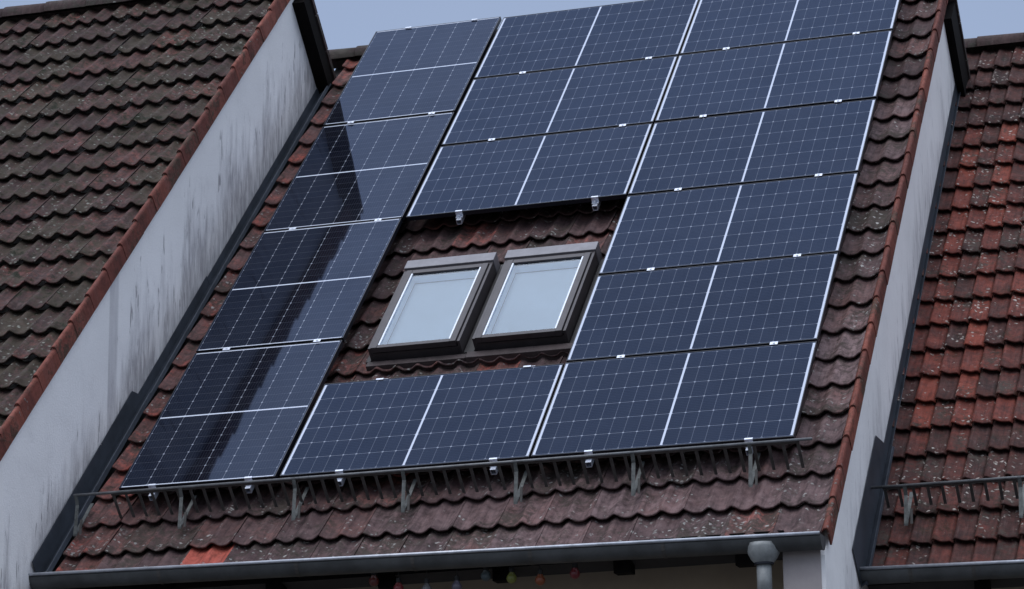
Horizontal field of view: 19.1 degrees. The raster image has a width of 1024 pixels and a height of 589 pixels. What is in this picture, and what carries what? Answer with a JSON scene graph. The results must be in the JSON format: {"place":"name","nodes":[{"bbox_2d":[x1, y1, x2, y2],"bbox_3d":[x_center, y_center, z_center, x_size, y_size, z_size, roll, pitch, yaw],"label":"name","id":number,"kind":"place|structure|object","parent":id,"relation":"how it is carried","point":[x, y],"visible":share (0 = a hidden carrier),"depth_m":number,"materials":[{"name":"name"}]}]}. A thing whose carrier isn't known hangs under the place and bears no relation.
{"place":"outdoors","nodes":[
{"label":"outdoors","id":0,"kind":"place"},
{"bbox_2d":[0,0,1023,70],"label":"sky","id":1,"kind":"structure","parent":0,"point":[344,23],"materials":[{"name":"blue"}]},
{"bbox_2d":[853,32,1023,588],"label":"row house","id":2,"kind":"structure","parent":0,"point":[957,410],"depth_m":21.23,"materials":[{"name":"red tile"}]},
{"bbox_2d":[871,475,1023,525],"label":"snow guard","id":3,"kind":"object","parent":2,"relation":"on","point":[908,510],"visible":1,"depth_m":19.72,"materials":[{"name":"metal"}]},
{"label":"ground","id":4,"kind":"structure","parent":0,"visible":0},
{"bbox_2d":[0,0,335,588],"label":"row house","id":5,"kind":"structure","parent":4,"relation":"on","point":[142,142],"depth_m":23.27,"materials":[{"name":"brown ceramic"}]},
{"bbox_2d":[28,0,970,588],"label":"row house","id":6,"kind":"structure","parent":4,"relation":"on","point":[494,290],"depth_m":20.23,"materials":[{"name":"brown tile"}]},
{"bbox_2d":[148,492,158,500],"bbox_3d":[-1.672,-0.433,23.305,0.038,4.985,4.985,-5,-16,17],"label":"mounting rail","id":7,"kind":"object","parent":6,"relation":"attached to","point":[155,495],"visible":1,"depth_m":20.41,"materials":[{"name":"metal"}]},
{"bbox_2d":[119,340,342,492],"bbox_3d":[-1.924,0.834,21.025,1.134,0.046,1.748,-5,29,17],"label":"solar panel","id":8,"kind":"object","parent":7,"relation":"attached to","point":[235,415],"visible":1,"depth_m":20.98,"materials":[{"name":"blue glass"}]},
{"bbox_2d":[196,218,401,352],"bbox_3d":[-1.558,-0.067,22.475,1.134,1.750,0.048,-5,-60,17],"label":"solar panel","id":9,"kind":"object","parent":7,"relation":"attached to","point":[303,285],"visible":1,"depth_m":22.43,"materials":[{"name":"blue glass"}]},
{"bbox_2d":[264,112,454,231],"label":"solar panel","id":10,"kind":"object","parent":7,"relation":"attached to","point":[363,172],"visible":1,"depth_m":23.89,"materials":[{"name":"blue glass"}]},
{"bbox_2d":[245,485,254,492],"bbox_3d":[-1.009,-0.496,23.098,0.038,4.985,4.985,-5,-16,17],"label":"mounting rail","id":11,"kind":"object","parent":6,"relation":"attached to","point":[249,488],"visible":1,"depth_m":20.20,"materials":[{"name":"metal"}]},
{"bbox_2d":[324,17,501,125],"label":"solar panel","id":12,"kind":"object","parent":11,"relation":"attached to","point":[415,71],"visible":1,"depth_m":25.34,"materials":[{"name":"blue glass"}]},
{"bbox_2d":[337,378,387,485],"bbox_3d":[-1.002,0.921,20.514,0.038,0.919,0.919,-5,-16,17],"label":"mounting rail","id":13,"kind":"object","parent":6,"relation":"attached to","point":[341,481],"visible":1,"depth_m":20.00,"materials":[{"name":"metal"}]},
{"bbox_2d":[280,363,563,478],"bbox_3d":[-0.590,0.847,20.360,1.730,0.046,1.190,-5,29,17],"label":"solar panel","id":14,"kind":"object","parent":13,"relation":"on","point":[481,416],"visible":1,"depth_m":20.32,"materials":[{"name":"blue glass"}]},
{"bbox_2d":[369,573,378,586],"bbox_3d":[-0.873,1.778,19.261,0.066,0.142,0.064,-5,-16,17],"label":"party bulb","id":15,"kind":"object","parent":6,"relation":"attached to","point":[373,580],"visible":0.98,"depth_m":19.23,"materials":[{"name":"glass"}]},
{"bbox_2d":[393,572,403,588],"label":"party bulb","id":16,"kind":"object","parent":6,"relation":"attached to","point":[398,585],"visible":0.96,"depth_m":19.18,"materials":[{"name":"glass"}]},
{"bbox_2d":[422,570,431,588],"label":"party bulb","id":17,"kind":"object","parent":6,"relation":"attached to","point":[426,585],"visible":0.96,"depth_m":19.12,"materials":[{"name":"glass"}]},
{"bbox_2d":[368,252,499,361],"bbox_3d":[-0.551,0.114,21.900,0.693,1.000,0.978,-5,-16,17],"label":"roof window","id":18,"kind":"structure","parent":6,"relation":"in","point":[442,310],"depth_m":21.89,"materials":[{"name":"clear glass"}]},
{"bbox_2d":[73,437,811,535],"bbox_3d":[-0.499,1.281,19.740,5.052,0.288,0.254,-5,-16,17],"label":"snow guard","id":19,"kind":"object","parent":6,"relation":"attached to","point":[635,484],"visible":1,"depth_m":19.65,"materials":[{"name":"metal"}]},
{"bbox_2d":[452,569,461,588],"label":"party bulb","id":20,"kind":"object","parent":6,"relation":"attached to","point":[456,584],"visible":0.97,"depth_m":19.06,"materials":[{"name":"glass"}]},
{"bbox_2d":[456,215,465,224],"bbox_3d":[-0.031,-1.435,24.335,0.038,2.486,2.486,-5,-16,17],"label":"mounting rail","id":21,"kind":"object","parent":6,"relation":"attached to","point":[459,221],"visible":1,"depth_m":22.91,"materials":[{"name":"metal"}]},
{"bbox_2d":[406,123,652,220],"bbox_3d":[0.142,-0.933,23.243,1.730,0.045,1.162,-5,29,17],"label":"solar panel","id":22,"kind":"object","parent":21,"relation":"attached to","point":[595,166],"visible":1,"depth_m":23.20,"materials":[{"name":"blue glass"}]},
{"bbox_2d":[442,56,677,145],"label":"solar panel","id":23,"kind":"object","parent":21,"relation":"attached to","point":[602,96],"visible":1,"depth_m":24.19,"materials":[{"name":"blue glass"}]},
{"bbox_2d":[474,0,699,78],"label":"solar panel","id":24,"kind":"object","parent":21,"relation":"on","point":[595,35],"visible":1,"depth_m":25.15,"materials":[{"name":"blue glass"}]},
{"bbox_2d":[481,567,490,580],"bbox_3d":[-0.164,1.718,19.038,0.066,0.155,0.064,-5,-16,17],"label":"party bulb","id":25,"kind":"object","parent":6,"relation":"attached to","point":[485,575],"visible":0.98,"depth_m":19.01,"materials":[{"name":"glass"}]},
{"bbox_2d":[490,467,497,474],"bbox_3d":[0.012,0.825,20.197,0.038,0.919,0.919,-5,-16,17],"label":"mounting rail","id":26,"kind":"object","parent":6,"relation":"attached to","point":[493,470],"visible":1,"depth_m":19.68,"materials":[{"name":"metal"}]},
{"bbox_2d":[506,566,516,583],"bbox_3d":[-0.003,1.714,18.985,0.066,0.179,0.064,-5,-16,17],"label":"party bulb","id":27,"kind":"object","parent":6,"relation":"attached to","point":[511,578],"visible":0.97,"depth_m":18.95,"materials":[{"name":"glass"}]},
{"bbox_2d":[472,241,602,350],"bbox_3d":[0.188,0.040,21.679,0.693,1.000,0.978,-5,-16,17],"label":"roof window","id":28,"kind":"structure","parent":6,"relation":"in","point":[545,299],"depth_m":21.67,"materials":[{"name":"clear glass"}]},
{"bbox_2d":[535,564,544,585],"bbox_3d":[0.174,1.709,18.926,0.066,0.203,0.064,-5,-16,17],"label":"party bulb","id":29,"kind":"object","parent":6,"relation":"attached to","point":[539,579],"visible":0.99,"depth_m":18.89,"materials":[{"name":"glass"}]},
{"bbox_2d":[570,563,579,578],"bbox_3d":[0.389,1.676,18.863,0.066,0.177,0.064,-5,-16,17],"label":"party bulb","id":30,"kind":"object","parent":6,"relation":"attached to","point":[574,573],"visible":0.95,"depth_m":18.83,"materials":[{"name":"glass"}]},
{"bbox_2d":[585,459,594,467],"bbox_3d":[1.226,-0.694,22.378,0.038,4.950,4.950,-5,-16,17],"label":"mounting rail","id":31,"kind":"object","parent":6,"relation":"attached to","point":[589,463],"visible":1,"depth_m":19.50,"materials":[{"name":"metal"}]},
{"bbox_2d":[531,341,817,459],"bbox_3d":[1.065,0.696,19.828,1.730,1.162,0.046,-5,-61,17],"label":"solar panel","id":32,"kind":"object","parent":31,"relation":"on","point":[706,397],"visible":1,"depth_m":19.80,"materials":[{"name":"blue glass"}]},
{"bbox_2d":[566,253,838,361],"bbox_3d":[1.309,0.098,20.792,1.730,1.164,0.047,-5,-61,17],"label":"solar panel","id":33,"kind":"object","parent":31,"relation":"on","point":[775,301],"visible":1,"depth_m":20.77,"materials":[{"name":"blue glass"}]},
{"bbox_2d":[628,99,876,195],"bbox_3d":[1.800,-1.091,22.722,1.730,0.048,1.164,-5,29,17],"label":"solar panel","id":34,"kind":"object","parent":31,"relation":"attached to","point":[767,146],"visible":1,"depth_m":22.70,"materials":[{"name":"blue glass"}]},
{"bbox_2d":[680,0,900,54],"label":"solar panel","id":35,"kind":"object","parent":31,"relation":"on","point":[716,25],"visible":1,"depth_m":24.50,"materials":[{"name":"blue glass"}]},
{"bbox_2d":[592,201,600,210],"bbox_3d":[0.983,-1.530,24.018,0.038,2.486,2.486,-5,-16,17],"label":"mounting rail","id":36,"kind":"object","parent":6,"relation":"attached to","point":[595,207],"visible":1,"depth_m":22.59,"materials":[{"name":"metal"}]},
{"bbox_3d":[2.228,-0.788,22.065,0.038,4.950,4.950,-5,-16,17],"label":"mounting rail","id":37,"kind":"object","parent":6,"relation":"attached to","visible":0},
{"bbox_2d":[599,172,858,274],"bbox_3d":[1.555,-0.496,21.757,1.730,1.164,0.048,-5,-61,17],"label":"solar panel","id":38,"kind":"object","parent":37,"relation":"on","point":[798,217],"visible":1,"depth_m":21.74,"materials":[{"name":"blue glass"}]},
{"bbox_2d":[655,30,892,122],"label":"solar panel","id":39,"kind":"object","parent":37,"relation":"attached to","point":[830,70],"visible":1,"depth_m":23.66,"materials":[{"name":"blue glass"}]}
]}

